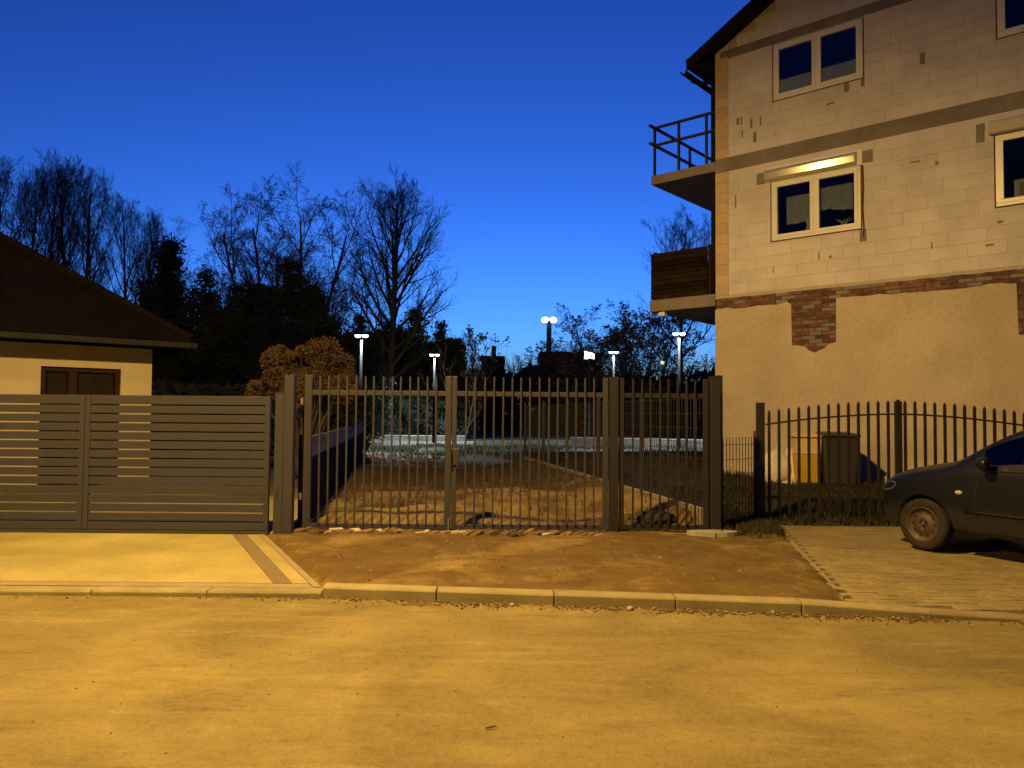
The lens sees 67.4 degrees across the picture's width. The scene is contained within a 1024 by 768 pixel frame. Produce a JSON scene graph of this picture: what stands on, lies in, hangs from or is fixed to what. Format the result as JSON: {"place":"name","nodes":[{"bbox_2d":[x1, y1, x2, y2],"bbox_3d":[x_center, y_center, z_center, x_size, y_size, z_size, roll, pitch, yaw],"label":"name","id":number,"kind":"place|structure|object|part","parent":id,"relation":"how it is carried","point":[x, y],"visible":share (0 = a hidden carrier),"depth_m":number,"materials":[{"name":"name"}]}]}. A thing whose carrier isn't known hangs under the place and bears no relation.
{"place":"outdoors","nodes":[
{"label":"outdoors","id":0,"kind":"place"},
{"bbox_2d":[0,232,197,484],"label":"hipped house","id":1,"kind":"structure","parent":0,"point":[64,330],"depth_m":15.73,"materials":[{"name":"brown tile"}]},
{"bbox_2d":[37,366,120,484],"bbox_3d":[-8.802,0.884,15.627,1.440,2.430,0.105,2,-3,-39],"label":"door","id":2,"kind":"structure","parent":1,"relation":"in","point":[54,380],"depth_m":15.58,"materials":[{"name":"wood"}]},
{"bbox_2d":[0,498,335,587],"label":"paved driveway","id":3,"kind":"structure","parent":0,"point":[132,559],"depth_m":7.91,"materials":[{"name":"concrete"}]},
{"bbox_2d":[0,394,271,534],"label":"sliding gate","id":4,"kind":"structure","parent":3,"relation":"on","point":[84,470],"depth_m":9.46,"materials":[{"name":"metal"}]},
{"bbox_2d":[208,456,512,468],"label":"gravel path","id":5,"kind":"structure","parent":0,"point":[478,461],"depth_m":22.93,"materials":[{"name":"gravel"}]},
{"bbox_2d":[0,0,750,414],"label":"sky","id":6,"kind":"structure","parent":0,"point":[531,118],"materials":[{"name":"blue"}]},
{"bbox_2d":[0,455,842,600],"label":"soil ground","id":7,"kind":"structure","parent":0,"point":[405,567],"depth_m":8.24,"materials":[{"name":"soil"}]},
{"bbox_2d":[273,393,284,533],"bbox_3d":[-2.854,1.032,9.434,0.118,1.842,0.120,1,-2,0],"label":"gate post","id":8,"kind":"object","parent":7,"relation":"on","point":[278,462],"visible":0.65,"depth_m":9.38,"materials":[{"name":"metal"}]},
{"bbox_2d":[282,375,296,533],"bbox_3d":[-2.723,0.921,9.390,0.123,2.062,0.123,1,-2,0],"label":"gate post","id":9,"kind":"object","parent":7,"relation":"on","point":[289,455],"visible":0.81,"depth_m":9.34,"materials":[{"name":"metal"}]},
{"bbox_2d":[243,335,359,475],"bbox_3d":[-4.616,0.586,17.072,2.511,3.301,2.216,1,-2,0],"label":"thuja bush","id":10,"kind":"object","parent":7,"relation":"on","point":[278,362],"visible":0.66,"depth_m":16.80,"materials":[{"name":"leaf"},{"name":"bark"}]},
{"bbox_2d":[297,422,362,527],"bbox_3d":[-3.694,1.584,16.875,0.107,1.320,14.180,1,-2,-8],"label":"boarded fence","id":11,"kind":"object","parent":7,"relation":"on","point":[332,461],"visible":0.69,"depth_m":12.90,"materials":[{"name":"wood"}]},
{"bbox_2d":[299,375,459,529],"bbox_3d":[-1.673,0.933,9.675,2.020,2.080,0.130,1,-2,0],"label":"gate leaf","id":12,"kind":"object","parent":7,"relation":"on","point":[452,456],"visible":0.91,"depth_m":9.67,"materials":[{"name":"paint"}]},
{"bbox_2d":[365,451,444,459],"bbox_3d":[-3.742,2.441,25.668,3.624,0.187,4.722,-1,-3,40],"label":"pale rubble","id":13,"kind":"object","parent":7,"relation":"on","point":[429,456],"visible":0.21,"depth_m":25.33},
{"bbox_2d":[293,526,607,536],"bbox_3d":[-0.759,1.837,9.461,3.931,0.122,0.343,1,-2,0],"label":"broken brick edging","id":14,"kind":"object","parent":7,"relation":"on","point":[341,530],"visible":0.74,"depth_m":9.42,"materials":[{"name":"brick"}]},
{"bbox_2d":[286,488,798,580],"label":"loose stones","id":15,"kind":"object","parent":7,"relation":"on","point":[513,536],"visible":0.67,"depth_m":10.85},
{"bbox_2d":[524,397,702,524],"bbox_3d":[1.454,1.307,16.101,0.060,2.000,12.566,1,-2,-10],"label":"fence","id":16,"kind":"object","parent":7,"relation":"on","point":[562,420],"visible":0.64,"depth_m":13.25,"materials":[{"name":"metal"}]},
{"bbox_2d":[608,377,618,531],"bbox_3d":[1.292,0.957,9.770,0.118,2.092,0.118,1,-2,0],"label":"gate post","id":17,"kind":"object","parent":7,"relation":"on","point":[613,445],"visible":0.77,"depth_m":9.72,"materials":[{"name":"metal"}]},
{"bbox_2d":[451,376,607,529],"bbox_3d":[0.228,0.874,9.724,1.980,1.925,0.078,1,-2,-1],"label":"gate leaf","id":18,"kind":"object","parent":17,"relation":"attached to","point":[529,394],"visible":0.99,"depth_m":9.70,"materials":[{"name":"paint"}]},
{"bbox_2d":[618,378,708,529],"bbox_3d":[1.914,0.891,9.793,1.189,1.925,0.078,1,-2,-2],"label":"gate leaf","id":19,"kind":"object","parent":17,"relation":"attached to","point":[667,395],"visible":0.96,"depth_m":9.77,"materials":[{"name":"brown paint"}]},
{"bbox_2d":[636,510,675,524],"bbox_3d":[1.935,1.777,10.236,0.550,0.180,0.309,1,-2,0],"label":"dark sack","id":20,"kind":"object","parent":7,"relation":"on","point":[655,516],"visible":0.73,"depth_m":10.14,"materials":[{"name":"plastic"}]},
{"bbox_2d":[687,529,737,537],"bbox_3d":[2.503,1.897,9.589,0.654,0.120,0.270,1,-2,0],"label":"concrete footing","id":21,"kind":"object","parent":7,"relation":"on","point":[713,533],"visible":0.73,"depth_m":9.49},
{"bbox_2d":[708,376,720,529],"bbox_3d":[2.592,0.960,9.820,0.138,2.112,0.138,1,-2,0],"label":"gate post","id":22,"kind":"object","parent":7,"relation":"on","point":[715,451],"visible":0.78,"depth_m":9.76,"materials":[{"name":"metal"}]},
{"bbox_2d":[716,375,722,525],"bbox_3d":[2.727,0.957,10.091,0.078,2.142,0.078,1,-2,0],"label":"gate post","id":23,"kind":"object","parent":7,"relation":"on","point":[721,448],"visible":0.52,"depth_m":10.06,"materials":[{"name":"black metal"}]},
{"bbox_2d":[671,507,789,539],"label":"corner weeds","id":24,"kind":"object","parent":7,"relation":"on","point":[751,525],"visible":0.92,"depth_m":9.87,"materials":[{"name":"green plant"}]},
{"bbox_2d":[253,417,702,455],"bbox_3d":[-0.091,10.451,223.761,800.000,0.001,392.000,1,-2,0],"label":"park lawn","id":25,"kind":"structure","parent":0,"point":[479,436],"depth_m":46.38,"materials":[{"name":"plant"}]},
{"bbox_2d":[0,155,54,246],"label":"bare tree","id":26,"kind":"object","parent":25,"relation":"on","point":[3,171],"visible":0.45,"depth_m":40.17,"materials":[{"name":"brown plant"}]},
{"bbox_2d":[0,162,82,267],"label":"bare tree","id":27,"kind":"object","parent":25,"relation":"on","point":[30,227],"visible":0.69,"depth_m":39.05,"materials":[{"name":"brown plant"}]},
{"bbox_2d":[6,221,84,271],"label":"bare tree","id":28,"kind":"object","parent":25,"relation":"on","point":[57,249],"visible":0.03,"depth_m":45.24,"materials":[{"name":"brown plant"}]},
{"bbox_2d":[6,157,101,271],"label":"bare tree","id":29,"kind":"object","parent":25,"relation":"on","point":[50,176],"visible":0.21,"depth_m":43.33,"materials":[{"name":"brown plant"}]},
{"bbox_2d":[22,145,107,284],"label":"bare tree","id":30,"kind":"object","parent":25,"relation":"on","point":[57,172],"visible":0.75,"depth_m":40.23,"materials":[{"name":"brown plant"}]},
{"bbox_2d":[33,155,138,297],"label":"bare tree","id":31,"kind":"object","parent":25,"relation":"on","point":[87,188],"visible":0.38,"depth_m":44.99,"materials":[{"name":"brown plant"}]},
{"bbox_2d":[57,222,183,303],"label":"bare tree","id":32,"kind":"object","parent":25,"relation":"on","point":[93,238],"visible":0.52,"depth_m":41.02,"materials":[{"name":"brown plant"}]},
{"bbox_2d":[86,187,159,298],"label":"bare tree","id":33,"kind":"object","parent":25,"relation":"on","point":[123,220],"visible":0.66,"depth_m":44.02,"materials":[{"name":"brown plant"}]},
{"bbox_2d":[115,202,189,302],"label":"bare tree","id":34,"kind":"object","parent":25,"relation":"on","point":[155,227],"visible":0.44,"depth_m":46.45,"materials":[{"name":"brown plant"}]},
{"bbox_2d":[131,244,192,296],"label":"bare tree","id":35,"kind":"object","parent":25,"relation":"on","point":[156,269],"visible":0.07,"depth_m":48.21,"materials":[{"name":"brown plant"}]},
{"bbox_2d":[124,232,220,382],"bbox_3d":[-16.497,-2.082,36.180,5.221,10.171,6.492,0,-2,3],"label":"conifer","id":36,"kind":"object","parent":25,"relation":"on","point":[164,292],"visible":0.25,"depth_m":35.68,"materials":[{"name":"green plant"}]},
{"bbox_2d":[118,244,251,377],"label":"bare tree","id":37,"kind":"object","parent":25,"relation":"on","point":[194,273],"visible":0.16,"depth_m":43.26,"materials":[{"name":"brown plant"}]},
{"bbox_2d":[154,264,230,385],"bbox_3d":[-13.746,-1.314,36.161,6.731,8.836,6.937,2,-3,-35],"label":"conifer","id":38,"kind":"object","parent":25,"relation":"on","point":[206,275],"visible":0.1,"depth_m":34.88,"materials":[{"name":"green plant"}]},
{"bbox_2d":[213,269,266,305],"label":"bare tree","id":39,"kind":"object","parent":25,"relation":"on","point":[236,281],"visible":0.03,"depth_m":45.69,"materials":[{"name":"brown plant"}]},
{"bbox_2d":[167,161,399,336],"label":"bare tree","id":40,"kind":"object","parent":25,"relation":"on","point":[233,243],"visible":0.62,"depth_m":40.27,"materials":[{"name":"brown plant"}]},
{"bbox_2d":[239,256,338,371],"bbox_3d":[-10.720,-1.552,36.192,6.811,9.164,5.856,0,-2,2],"label":"conifer","id":41,"kind":"object","parent":25,"relation":"on","point":[288,296],"visible":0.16,"depth_m":35.62,"materials":[{"name":"green plant"}]},
{"bbox_2d":[273,282,370,409],"bbox_3d":[-9.310,-0.823,35.558,5.063,7.820,5.218,-1,-3,36],"label":"conifer","id":42,"kind":"object","parent":25,"relation":"on","point":[335,325],"visible":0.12,"depth_m":35.05,"materials":[{"name":"green plant"}]},
{"bbox_2d":[194,329,465,434],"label":"hedge","id":43,"kind":"object","parent":25,"relation":"on","point":[427,364],"visible":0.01,"depth_m":46.23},
{"bbox_2d":[323,281,357,335],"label":"bare tree","id":44,"kind":"object","parent":25,"relation":"on","point":[342,304],"visible":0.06,"depth_m":44.04,"materials":[{"name":"brown plant"}]},
{"bbox_2d":[304,251,405,371],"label":"bare tree","id":45,"kind":"object","parent":25,"relation":"on","point":[354,275],"visible":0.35,"depth_m":42.83,"materials":[{"name":"brown plant"}]},
{"bbox_2d":[355,334,367,389],"bbox_3d":[-6.111,0.332,31.009,0.560,4.708,0.270,1,-2,0],"label":"park lamp","id":46,"kind":"object","parent":25,"relation":"on","point":[361,349],"visible":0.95,"depth_m":31.02,"materials":[{"name":"white"}]},
{"bbox_2d":[342,313,406,440],"bbox_3d":[-7.730,-0.270,37.900,4.074,6.694,4.738,0,-2,23],"label":"conifer","id":47,"kind":"object","parent":25,"relation":"on","point":[371,359],"visible":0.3,"depth_m":38.02,"materials":[{"name":"green plant"}]},
{"bbox_2d":[367,318,406,411],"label":"conifer","id":48,"kind":"object","parent":25,"relation":"on","point":[386,328],"depth_m":45.90,"materials":[{"name":"green plant"}]},
{"bbox_2d":[326,163,458,434],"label":"bare tree","id":49,"kind":"object","parent":25,"relation":"on","point":[393,307],"visible":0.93,"depth_m":44.00,"materials":[{"name":"brown plant"}]},
{"bbox_2d":[380,396,408,434],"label":"green shrub","id":50,"kind":"object","parent":25,"relation":"on","point":[405,403],"visible":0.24,"depth_m":43.76,"materials":[{"name":"green plant"}]},
{"bbox_2d":[382,305,442,434],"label":"conifer","id":51,"kind":"object","parent":25,"relation":"on","point":[412,371],"visible":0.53,"depth_m":44.42,"materials":[{"name":"green plant"}]},
{"bbox_2d":[366,435,464,440],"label":"wall","id":52,"kind":"structure","parent":25,"relation":"on","point":[423,438],"depth_m":42.48,"materials":[{"name":"concrete"}]},
{"bbox_2d":[398,383,439,432],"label":"green shrub","id":53,"kind":"object","parent":25,"relation":"on","point":[438,410],"visible":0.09,"depth_m":44.70,"materials":[{"name":"green plant"}]},
{"bbox_2d":[369,441,473,444],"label":"gravel path","id":54,"kind":"structure","parent":25,"relation":"on","point":[413,442],"depth_m":40.03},
{"bbox_2d":[430,354,439,442],"bbox_3d":[-4.062,0.738,40.001,0.560,4.653,0.270,1,-2,0],"label":"park lamp","id":55,"kind":"object","parent":54,"relation":"on","point":[433,428],"visible":0.74,"depth_m":39.94,"materials":[{"name":"white"}]},
{"bbox_2d":[424,399,460,434],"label":"green shrub","id":56,"kind":"object","parent":25,"relation":"on","point":[440,428],"visible":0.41,"depth_m":44.51,"materials":[{"name":"green plant"}]},
{"bbox_2d":[419,319,481,435],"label":"conifer","id":57,"kind":"object","parent":25,"relation":"on","point":[456,368],"visible":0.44,"depth_m":45.85,"materials":[{"name":"green plant"}]},
{"bbox_2d":[418,339,490,450],"bbox_3d":[-2.241,0.649,29.786,2.954,4.662,1.389,2,-3,-37],"label":"birch sapling","id":58,"kind":"object","parent":25,"relation":"on","point":[458,390],"visible":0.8,"depth_m":30.05,"materials":[{"name":"brown plant"}]},
{"bbox_2d":[399,311,510,406],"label":"bare tree","id":59,"kind":"object","parent":25,"relation":"on","point":[483,339],"visible":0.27,"depth_m":47.00,"materials":[{"name":"brown plant"}]},
{"bbox_2d":[457,330,496,438],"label":"bare tree","id":60,"kind":"object","parent":25,"relation":"on","point":[471,357],"visible":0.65,"depth_m":46.12,"materials":[{"name":"brown plant"}]},
{"bbox_2d":[480,346,504,420],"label":"building","id":61,"kind":"structure","parent":25,"relation":"on","point":[500,359],"depth_m":92.16,"materials":[{"name":"black plant"}]},
{"bbox_2d":[357,441,702,470],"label":"park grass","id":62,"kind":"structure","parent":25,"relation":"on","point":[468,449],"depth_m":29.09,"materials":[{"name":"green plant"}]},
{"bbox_2d":[541,317,556,433],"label":"twin lamp","id":63,"kind":"object","parent":25,"relation":"on","point":[547,321],"visible":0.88,"depth_m":62.01,"materials":[{"name":"white"}]},
{"bbox_2d":[537,351,572,427],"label":"building","id":64,"kind":"structure","parent":25,"relation":"on","point":[540,355],"depth_m":88.16,"materials":[{"name":"brown wood"}]},
{"bbox_2d":[508,336,608,434],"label":"bare tree","id":65,"kind":"object","parent":25,"relation":"on","point":[547,366],"visible":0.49,"depth_m":59.46,"materials":[{"name":"brown plant"}]},
{"bbox_2d":[569,352,602,420],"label":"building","id":66,"kind":"structure","parent":25,"relation":"on","point":[580,361],"depth_m":84.17,"materials":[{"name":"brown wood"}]},
{"bbox_2d":[584,351,594,436],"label":"lit sign","id":67,"kind":"object","parent":25,"relation":"on","point":[588,355],"visible":0.93,"depth_m":50.03,"materials":[{"name":"white"}]},
{"bbox_2d":[466,362,714,430],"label":"hedge","id":68,"kind":"object","parent":25,"relation":"on","point":[499,375],"visible":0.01,"depth_m":73.19,"materials":[{"name":"plant"}]},
{"bbox_2d":[465,352,714,388],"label":"twigs","id":69,"kind":"object","parent":68,"relation":"attached to","point":[518,369],"visible":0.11,"depth_m":75.08,"materials":[{"name":"plant"}]},
{"bbox_2d":[536,298,681,432],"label":"bare tree","id":70,"kind":"object","parent":25,"relation":"on","point":[603,359],"visible":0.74,"depth_m":53.95,"materials":[{"name":"brown plant"}]},
{"bbox_2d":[609,351,618,376],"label":"park lamp","id":71,"kind":"object","parent":25,"relation":"on","point":[614,352],"visible":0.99,"depth_m":43.05,"materials":[{"name":"white"}]},
{"bbox_2d":[570,437,702,447],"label":"wall","id":72,"kind":"structure","parent":25,"relation":"on","point":[636,441],"depth_m":37.74,"materials":[{"name":"concrete"}]},
{"bbox_2d":[580,387,702,437],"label":"garden hedge","id":73,"kind":"object","parent":25,"relation":"on","point":[637,417],"visible":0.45,"depth_m":54.37,"materials":[{"name":"plant"}]},
{"bbox_2d":[581,308,714,416],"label":"bare tree","id":74,"kind":"object","parent":25,"relation":"on","point":[677,322],"visible":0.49,"depth_m":56.65,"materials":[{"name":"brown plant"}]},
{"bbox_2d":[629,203,714,385],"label":"bare tree","id":75,"kind":"object","parent":25,"relation":"on","point":[680,236],"visible":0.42,"depth_m":75.05,"materials":[{"name":"brown plant"}]},
{"bbox_2d":[311,460,679,524],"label":"plot grass","id":76,"kind":"structure","parent":0,"point":[404,472],"depth_m":16.06,"materials":[{"name":"plant"}]},
{"bbox_2d":[0,595,1023,767],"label":"road","id":77,"kind":"structure","parent":0,"point":[597,709],"depth_m":4.51,"materials":[{"name":"asphalt"}]},
{"bbox_2d":[400,603,438,604],"bbox_3d":[-0.774,1.839,6.420,0.321,0.014,0.030,1,-2,-3],"label":"dry twig","id":78,"kind":"object","parent":77,"relation":"on","point":[418,603],"visible":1,"depth_m":6.42,"materials":[{"name":"wood"}]},
{"bbox_2d":[0,583,1023,621],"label":"kerb","id":79,"kind":"structure","parent":77,"relation":"on","point":[728,603],"depth_m":6.48,"materials":[{"name":"concrete"}]},
{"bbox_2d":[2,598,1021,764],"bbox_3d":[-0.025,1.778,4.511,9.968,0.011,4.073,1,-2,0],"label":"road grit","id":80,"kind":"object","parent":77,"relation":"on","point":[165,752],"visible":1,"depth_m":5.24,"materials":[{"name":"stone"}]},
{"bbox_2d":[15,594,1023,625],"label":"gutter litter","id":81,"kind":"object","parent":77,"relation":"on","point":[718,610],"visible":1,"depth_m":6.31,"materials":[{"name":"brown plant"}]},
{"bbox_2d":[278,529,809,583],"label":"verge grass","id":82,"kind":"structure","parent":0,"point":[572,559],"depth_m":8.17,"materials":[{"name":"plant"}]},
{"bbox_2d":[555,447,700,450],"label":"paved path","id":83,"kind":"structure","parent":0,"point":[601,449],"depth_m":33.48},
{"bbox_2d":[673,332,684,447],"bbox_3d":[7.181,0.325,33.016,0.560,5.115,0.270,1,-2,0],"label":"park lamp","id":84,"kind":"object","parent":83,"relation":"on","point":[679,334],"visible":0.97,"depth_m":33.01,"materials":[{"name":"white"}]},
{"bbox_2d":[515,456,900,526],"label":"garden ground","id":85,"kind":"structure","parent":0,"point":[819,523],"depth_m":13.50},
{"bbox_2d":[526,451,702,462],"bbox_3d":[3.543,2.305,23.331,6.430,0.520,0.100,1,-2,-14],"label":"timber retaining edge","id":86,"kind":"object","parent":85,"relation":"on","point":[571,454],"visible":0.21,"depth_m":22.92,"materials":[{"name":"wood"}]},
{"bbox_2d":[723,431,757,520],"bbox_3d":[3.135,1.309,10.528,0.940,1.320,0.060,3,-3,-45],"label":"fence","id":87,"kind":"object","parent":85,"relation":"on","point":[755,471],"visible":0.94,"depth_m":10.64,"materials":[{"name":"metal"}]},
{"bbox_2d":[756,403,764,517],"bbox_3d":[3.515,1.165,10.863,0.108,1.802,0.108,1,-2,0],"label":"iron gate post","id":88,"kind":"object","parent":85,"relation":"on","point":[760,418],"visible":0.77,"depth_m":10.82,"materials":[{"name":"metal"}]},
{"bbox_2d":[765,401,894,514],"bbox_3d":[4.505,1.027,10.869,1.832,1.616,0.028,1,-2,0],"label":"iron gate leaf","id":89,"kind":"object","parent":88,"relation":"attached to","point":[859,497],"visible":0.95,"depth_m":10.86,"materials":[{"name":"black paint"}]},
{"bbox_2d":[894,399,902,474],"bbox_3d":[5.471,1.048,10.869,0.084,1.670,0.060,1,-2,0],"label":"meeting stile","id":90,"kind":"object","parent":89,"relation":"part of","point":[898,448],"visible":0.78,"depth_m":10.86,"materials":[{"name":"black metal"}]},
{"bbox_2d":[765,449,791,483],"bbox_3d":[4.823,1.508,14.053,0.584,0.637,0.403,1,-2,0],"label":"white sack","id":91,"kind":"object","parent":85,"relation":"on","point":[774,466],"visible":0.39,"depth_m":13.89,"materials":[{"name":"plastic"}]},
{"bbox_2d":[670,481,898,526],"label":"garden weeds","id":92,"kind":"object","parent":85,"relation":"on","point":[804,516],"visible":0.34,"depth_m":11.71,"materials":[{"name":"green plant"}]},
{"bbox_2d":[782,448,796,483],"bbox_3d":[5.096,1.511,13.981,0.410,0.686,0.192,1,-2,0],"label":"leaning board","id":93,"kind":"object","parent":85,"relation":"on","point":[792,476],"visible":0.3,"depth_m":13.95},
{"bbox_2d":[791,432,822,482],"bbox_3d":[5.291,1.349,13.827,0.490,0.946,0.596,0,-2,8],"label":"wheelie bin","id":94,"kind":"object","parent":85,"relation":"on","point":[804,466],"visible":0.69,"depth_m":13.60,"materials":[{"name":"yellow plastic"}]},
{"bbox_2d":[816,431,860,484],"bbox_3d":[5.801,1.344,13.727,0.650,0.977,0.716,0,-2,8],"label":"wheelie bin","id":95,"kind":"object","parent":85,"relation":"on","point":[843,447],"visible":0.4,"depth_m":13.43,"materials":[{"name":"grey plastic"}]},
{"bbox_3d":[7.430,1.199,10.863,0.108,1.802,0.108,1,-2,0],"label":"iron gate post","id":96,"kind":"object","parent":85,"relation":"on","visible":0},
{"bbox_2d":[902,401,1023,470],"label":"iron gate leaf","id":97,"kind":"object","parent":96,"relation":"attached to","point":[945,416],"visible":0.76,"depth_m":10.88,"materials":[{"name":"black paint"}]},
{"bbox_2d":[545,454,884,495],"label":"garden grass","id":98,"kind":"structure","parent":0,"point":[682,466],"depth_m":16.41,"materials":[{"name":"plant"}]},
{"bbox_2d":[781,526,1023,613],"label":"paver driveway","id":99,"kind":"structure","parent":0,"point":[882,565],"depth_m":7.89,"materials":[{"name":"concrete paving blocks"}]},
{"bbox_2d":[883,430,1023,549],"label":"parked car","id":100,"kind":"object","parent":99,"relation":"on","point":[979,493],"visible":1,"depth_m":8.42,"materials":[{"name":"grey paint"}]},
{"bbox_3d":[5.631,0.655,7.394,0.142,0.397,2.092,2,-3,-28],"label":"side window","id":101,"kind":"part","parent":100,"relation":"part of","materials":[{"name":"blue glass"}]},
{"label":"ground","id":102,"kind":"structure","parent":0,"visible":0},
{"bbox_2d":[150,378,375,456],"bbox_3d":[-10.441,1.160,25.977,11.453,2.919,2.396,1,-2,0],"label":"yard hedge","id":103,"kind":"object","parent":102,"relation":"on","point":[167,388],"visible":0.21,"depth_m":25.18,"materials":[{"name":"plant"}]},
{"bbox_2d":[649,0,1023,482],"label":"unfinished house","id":104,"kind":"structure","parent":102,"relation":"on","point":[855,186],"depth_m":14.71,"materials":[{"name":"concrete"}]},
{"bbox_2d":[670,227,715,297],"bbox_3d":[4.187,-2.759,17.599,1.306,1.692,0.365,-1,-3,41],"label":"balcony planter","id":105,"kind":"object","parent":104,"relation":"on","point":[707,244],"visible":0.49,"depth_m":17.54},
{"bbox_2d":[771,165,862,242],"bbox_3d":[6.108,-3.546,15.376,1.818,1.258,0.291,-1,-3,41],"label":"window","id":106,"kind":"structure","parent":104,"relation":"in","point":[807,207],"depth_m":15.27,"materials":[{"name":"white plastic"}]},
{"bbox_2d":[773,18,863,101],"bbox_3d":[6.114,-6.443,15.380,1.828,1.208,0.100,-1,-3,41],"label":"window","id":107,"kind":"structure","parent":104,"relation":"in","point":[819,78],"depth_m":15.33,"materials":[{"name":"white plastic"}]},
{"bbox_2d":[994,130,1023,208],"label":"window","id":108,"kind":"structure","parent":104,"relation":"in","point":[1018,199],"depth_m":13.18,"materials":[{"name":"white plastic"}]},
{"bbox_2d":[996,0,1023,39],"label":"window","id":109,"kind":"structure","parent":104,"relation":"in","point":[1001,31],"depth_m":13.26,"materials":[{"name":"white plastic"}]}
]}

